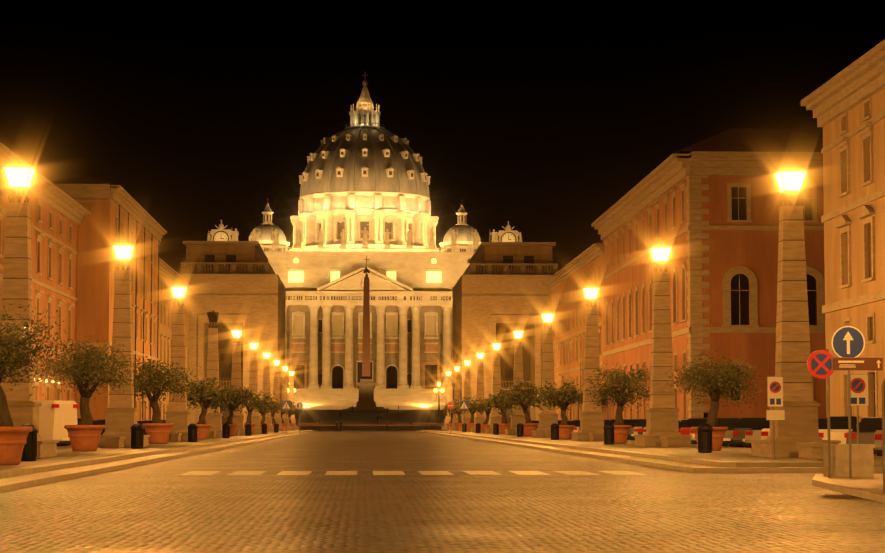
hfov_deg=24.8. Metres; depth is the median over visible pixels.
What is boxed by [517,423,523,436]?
litter bin
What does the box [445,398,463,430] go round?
olive tree
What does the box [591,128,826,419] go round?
palazzo corner
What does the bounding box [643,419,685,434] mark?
car
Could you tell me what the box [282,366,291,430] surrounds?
obelisk lamp
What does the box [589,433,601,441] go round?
bench
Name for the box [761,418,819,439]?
car
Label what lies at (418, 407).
piazza and steps
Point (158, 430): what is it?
olive tree
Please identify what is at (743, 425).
car
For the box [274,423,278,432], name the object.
litter bin
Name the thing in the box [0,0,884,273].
sky
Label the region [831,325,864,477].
sign post
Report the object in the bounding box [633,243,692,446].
obelisk lamp
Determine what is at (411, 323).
basilica facade
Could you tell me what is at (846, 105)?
palazzo
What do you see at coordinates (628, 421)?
car
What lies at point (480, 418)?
obelisk lamp
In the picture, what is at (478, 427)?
litter bin
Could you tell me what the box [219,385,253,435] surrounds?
olive tree
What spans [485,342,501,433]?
obelisk lamp
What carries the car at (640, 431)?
on the ground
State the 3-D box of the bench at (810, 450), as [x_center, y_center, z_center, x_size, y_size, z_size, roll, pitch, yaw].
[10.625,4.998,57.803,0.540,0.460,1.900,0,-4,-2]
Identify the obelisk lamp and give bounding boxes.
[0,162,58,457]
[98,241,149,446]
[165,284,198,440]
[205,310,222,437]
[228,328,244,434]
[246,341,261,433]
[260,351,273,431]
[273,359,285,430]
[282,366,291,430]
[289,370,298,429]
[441,370,450,429]
[449,365,461,429]
[458,359,470,430]
[471,351,485,431]
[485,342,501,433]
[504,329,525,434]
[531,311,558,437]
[571,285,604,440]
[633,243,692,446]
[749,166,840,457]
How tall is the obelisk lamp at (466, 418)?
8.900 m
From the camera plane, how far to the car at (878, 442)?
64.71 m
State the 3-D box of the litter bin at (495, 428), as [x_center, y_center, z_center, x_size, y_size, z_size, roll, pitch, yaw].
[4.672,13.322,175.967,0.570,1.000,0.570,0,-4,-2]
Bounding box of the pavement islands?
[0,430,884,503]
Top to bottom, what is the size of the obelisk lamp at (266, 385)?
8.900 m
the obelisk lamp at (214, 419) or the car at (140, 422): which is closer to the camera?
the obelisk lamp at (214, 419)
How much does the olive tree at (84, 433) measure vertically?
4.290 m
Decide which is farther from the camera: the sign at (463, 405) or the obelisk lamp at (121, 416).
the sign at (463, 405)
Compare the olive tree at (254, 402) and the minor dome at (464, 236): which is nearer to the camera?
the olive tree at (254, 402)
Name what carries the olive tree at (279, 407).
on the pavement islands
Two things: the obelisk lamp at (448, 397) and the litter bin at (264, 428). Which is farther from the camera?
the obelisk lamp at (448, 397)
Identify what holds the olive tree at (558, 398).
on the pavement islands
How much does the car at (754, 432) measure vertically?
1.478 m
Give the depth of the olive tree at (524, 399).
154.43 m
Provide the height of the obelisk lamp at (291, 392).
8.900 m
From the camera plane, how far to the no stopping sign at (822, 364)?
42.73 m
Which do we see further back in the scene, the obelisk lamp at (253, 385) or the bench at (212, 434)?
the obelisk lamp at (253, 385)
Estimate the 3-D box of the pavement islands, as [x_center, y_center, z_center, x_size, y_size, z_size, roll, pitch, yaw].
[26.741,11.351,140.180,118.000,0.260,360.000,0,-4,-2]
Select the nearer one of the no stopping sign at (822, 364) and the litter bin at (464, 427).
the no stopping sign at (822, 364)
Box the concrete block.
[823,444,873,476]
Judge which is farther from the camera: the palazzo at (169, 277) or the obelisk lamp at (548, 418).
the palazzo at (169, 277)
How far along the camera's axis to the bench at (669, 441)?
83.64 m
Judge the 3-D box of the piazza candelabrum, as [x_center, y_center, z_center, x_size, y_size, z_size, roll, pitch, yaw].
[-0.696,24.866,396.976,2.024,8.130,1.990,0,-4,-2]
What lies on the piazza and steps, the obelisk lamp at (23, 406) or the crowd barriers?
the crowd barriers
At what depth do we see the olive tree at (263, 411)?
207.20 m
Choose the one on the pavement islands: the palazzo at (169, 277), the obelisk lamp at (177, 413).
the obelisk lamp at (177, 413)
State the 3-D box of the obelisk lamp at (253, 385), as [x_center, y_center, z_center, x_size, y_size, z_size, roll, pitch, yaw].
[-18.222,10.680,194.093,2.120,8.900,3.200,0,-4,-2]
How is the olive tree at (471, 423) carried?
on the pavement islands
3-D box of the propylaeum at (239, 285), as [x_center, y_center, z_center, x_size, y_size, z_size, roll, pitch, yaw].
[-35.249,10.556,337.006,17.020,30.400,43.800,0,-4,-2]
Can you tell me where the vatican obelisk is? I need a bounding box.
[343,255,389,410]
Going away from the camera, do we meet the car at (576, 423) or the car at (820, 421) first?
the car at (820, 421)
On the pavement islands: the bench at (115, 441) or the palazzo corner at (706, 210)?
the bench at (115, 441)
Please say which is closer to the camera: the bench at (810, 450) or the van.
the bench at (810, 450)
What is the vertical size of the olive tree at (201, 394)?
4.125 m
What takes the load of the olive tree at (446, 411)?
on the pavement islands
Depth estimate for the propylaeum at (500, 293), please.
318.76 m
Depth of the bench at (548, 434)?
137.05 m
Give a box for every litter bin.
[20,424,37,460]
[130,423,143,447]
[187,423,197,441]
[222,423,229,437]
[245,423,251,435]
[261,423,266,433]
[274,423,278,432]
[462,423,466,431]
[475,423,480,432]
[493,423,498,434]
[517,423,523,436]
[550,423,559,439]
[603,423,614,444]
[697,424,712,452]
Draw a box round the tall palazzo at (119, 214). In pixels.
[18,148,166,420]
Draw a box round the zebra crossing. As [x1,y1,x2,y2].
[180,471,646,474]
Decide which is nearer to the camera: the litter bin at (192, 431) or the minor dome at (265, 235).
the litter bin at (192, 431)
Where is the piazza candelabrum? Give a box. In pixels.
[434,382,443,422]
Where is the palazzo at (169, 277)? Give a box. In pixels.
[158,258,198,419]
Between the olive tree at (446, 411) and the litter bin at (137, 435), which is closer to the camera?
the litter bin at (137, 435)
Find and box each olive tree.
[0,302,69,464]
[34,334,139,450]
[133,351,200,443]
[187,376,242,438]
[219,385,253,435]
[242,389,275,433]
[245,396,279,428]
[270,397,284,427]
[280,400,293,430]
[280,401,304,429]
[442,403,453,429]
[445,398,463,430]
[455,396,490,431]
[470,398,491,432]
[484,389,511,433]
[498,380,540,435]
[528,374,582,438]
[582,360,649,442]
[665,349,770,450]
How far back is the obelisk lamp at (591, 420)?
114.49 m
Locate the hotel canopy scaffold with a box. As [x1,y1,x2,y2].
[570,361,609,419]
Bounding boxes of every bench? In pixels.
[107,436,125,447]
[169,433,181,441]
[208,431,216,437]
[545,431,550,437]
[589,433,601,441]
[660,436,679,447]
[796,442,827,458]
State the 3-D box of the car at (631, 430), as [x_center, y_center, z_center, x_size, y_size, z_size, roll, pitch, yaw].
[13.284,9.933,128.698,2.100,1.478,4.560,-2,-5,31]
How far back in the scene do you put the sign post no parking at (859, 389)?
56.82 m
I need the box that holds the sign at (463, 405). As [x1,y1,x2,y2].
[447,401,468,433]
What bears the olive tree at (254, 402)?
on the pavement islands
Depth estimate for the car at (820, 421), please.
77.79 m
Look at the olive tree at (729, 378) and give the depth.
74.32 m
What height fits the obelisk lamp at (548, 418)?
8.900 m
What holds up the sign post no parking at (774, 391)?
on the pavement islands
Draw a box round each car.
[93,420,104,434]
[137,421,164,434]
[571,420,579,435]
[573,424,579,431]
[623,419,639,424]
[627,420,638,439]
[633,419,645,438]
[638,424,692,443]
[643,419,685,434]
[678,420,686,431]
[680,418,706,443]
[690,420,728,445]
[717,418,745,447]
[720,419,748,447]
[732,418,765,446]
[744,419,768,447]
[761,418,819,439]
[818,416,881,443]
[818,419,824,427]
[846,418,881,449]
[873,422,882,455]
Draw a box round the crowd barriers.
[310,424,428,429]
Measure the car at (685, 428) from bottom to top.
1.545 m
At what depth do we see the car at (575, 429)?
155.18 m
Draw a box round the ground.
[0,430,884,552]
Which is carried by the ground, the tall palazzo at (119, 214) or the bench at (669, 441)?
the tall palazzo at (119, 214)
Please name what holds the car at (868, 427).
on the ground
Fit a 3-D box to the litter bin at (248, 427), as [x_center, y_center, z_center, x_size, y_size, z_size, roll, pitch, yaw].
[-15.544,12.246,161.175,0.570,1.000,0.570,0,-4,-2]
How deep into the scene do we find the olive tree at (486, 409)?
207.67 m
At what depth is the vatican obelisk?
521.62 m
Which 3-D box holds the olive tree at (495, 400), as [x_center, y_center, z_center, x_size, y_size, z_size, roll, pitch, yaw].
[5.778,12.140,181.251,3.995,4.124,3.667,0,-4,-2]
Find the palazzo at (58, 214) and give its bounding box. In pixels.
[0,142,90,401]
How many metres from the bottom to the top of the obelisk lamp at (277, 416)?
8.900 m
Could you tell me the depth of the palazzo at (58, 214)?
172.09 m
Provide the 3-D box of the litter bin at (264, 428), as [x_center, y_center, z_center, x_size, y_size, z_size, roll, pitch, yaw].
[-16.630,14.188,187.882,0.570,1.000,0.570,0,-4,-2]
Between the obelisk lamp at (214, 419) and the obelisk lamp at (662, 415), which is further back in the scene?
the obelisk lamp at (214, 419)
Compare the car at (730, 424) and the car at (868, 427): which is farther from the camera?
the car at (730, 424)
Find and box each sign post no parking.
[766,377,784,459]
[847,374,868,443]
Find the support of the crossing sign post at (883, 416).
on the pavement islands
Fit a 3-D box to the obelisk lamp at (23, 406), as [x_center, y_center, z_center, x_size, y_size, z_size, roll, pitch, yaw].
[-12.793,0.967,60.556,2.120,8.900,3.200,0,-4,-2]
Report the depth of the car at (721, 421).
97.73 m
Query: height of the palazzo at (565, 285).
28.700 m
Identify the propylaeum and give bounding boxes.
[180,241,285,423]
[452,242,557,423]
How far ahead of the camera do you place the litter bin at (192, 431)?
107.56 m
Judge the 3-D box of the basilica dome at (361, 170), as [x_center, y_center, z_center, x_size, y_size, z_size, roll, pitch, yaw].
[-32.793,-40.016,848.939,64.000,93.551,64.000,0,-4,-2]
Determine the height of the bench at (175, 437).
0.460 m
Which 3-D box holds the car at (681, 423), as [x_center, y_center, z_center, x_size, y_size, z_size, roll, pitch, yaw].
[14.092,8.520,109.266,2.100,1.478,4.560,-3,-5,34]
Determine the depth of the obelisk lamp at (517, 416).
168.00 m
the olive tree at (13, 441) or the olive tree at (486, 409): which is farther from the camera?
the olive tree at (486, 409)
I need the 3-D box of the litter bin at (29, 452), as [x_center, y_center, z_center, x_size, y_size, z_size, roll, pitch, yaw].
[-11.201,4.476,54.345,0.570,1.000,0.570,0,-4,-2]
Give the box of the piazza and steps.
[288,389,452,429]
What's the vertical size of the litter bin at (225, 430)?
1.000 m
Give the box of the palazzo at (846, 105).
[799,39,884,416]
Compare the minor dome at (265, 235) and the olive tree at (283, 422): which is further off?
the minor dome at (265, 235)
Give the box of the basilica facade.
[207,220,521,388]
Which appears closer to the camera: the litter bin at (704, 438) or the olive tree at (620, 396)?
the litter bin at (704, 438)
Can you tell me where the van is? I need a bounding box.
[38,400,78,445]
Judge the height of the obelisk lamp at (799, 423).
8.900 m
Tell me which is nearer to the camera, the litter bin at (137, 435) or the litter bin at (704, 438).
the litter bin at (704, 438)
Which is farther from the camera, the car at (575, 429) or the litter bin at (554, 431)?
the car at (575, 429)
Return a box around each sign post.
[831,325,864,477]
[881,378,884,493]
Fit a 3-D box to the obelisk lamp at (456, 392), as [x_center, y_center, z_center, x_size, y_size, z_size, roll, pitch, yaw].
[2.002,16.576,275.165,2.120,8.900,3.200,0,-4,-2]
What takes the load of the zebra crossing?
on the ground
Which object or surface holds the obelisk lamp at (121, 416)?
on the pavement islands
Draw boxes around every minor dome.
[249,198,289,250]
[439,204,480,251]
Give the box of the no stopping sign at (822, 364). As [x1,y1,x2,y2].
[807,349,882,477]
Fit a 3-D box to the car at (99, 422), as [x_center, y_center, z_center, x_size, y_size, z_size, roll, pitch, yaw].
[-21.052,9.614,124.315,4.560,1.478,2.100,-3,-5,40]
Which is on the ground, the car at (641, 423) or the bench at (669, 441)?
the car at (641, 423)
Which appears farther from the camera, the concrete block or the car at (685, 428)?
the car at (685, 428)
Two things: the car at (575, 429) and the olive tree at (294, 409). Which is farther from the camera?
the olive tree at (294, 409)
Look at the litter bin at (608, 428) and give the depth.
95.64 m
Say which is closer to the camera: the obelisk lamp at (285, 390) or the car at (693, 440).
the car at (693, 440)
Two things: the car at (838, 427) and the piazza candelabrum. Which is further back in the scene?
the piazza candelabrum
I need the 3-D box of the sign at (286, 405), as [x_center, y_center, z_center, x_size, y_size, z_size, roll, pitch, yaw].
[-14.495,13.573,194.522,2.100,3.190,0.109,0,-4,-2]
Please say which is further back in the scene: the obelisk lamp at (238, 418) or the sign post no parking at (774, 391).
the obelisk lamp at (238, 418)
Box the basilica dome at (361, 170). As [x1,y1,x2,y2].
[288,75,439,251]
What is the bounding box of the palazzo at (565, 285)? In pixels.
[542,240,604,420]
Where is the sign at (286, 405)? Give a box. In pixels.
[282,400,302,433]

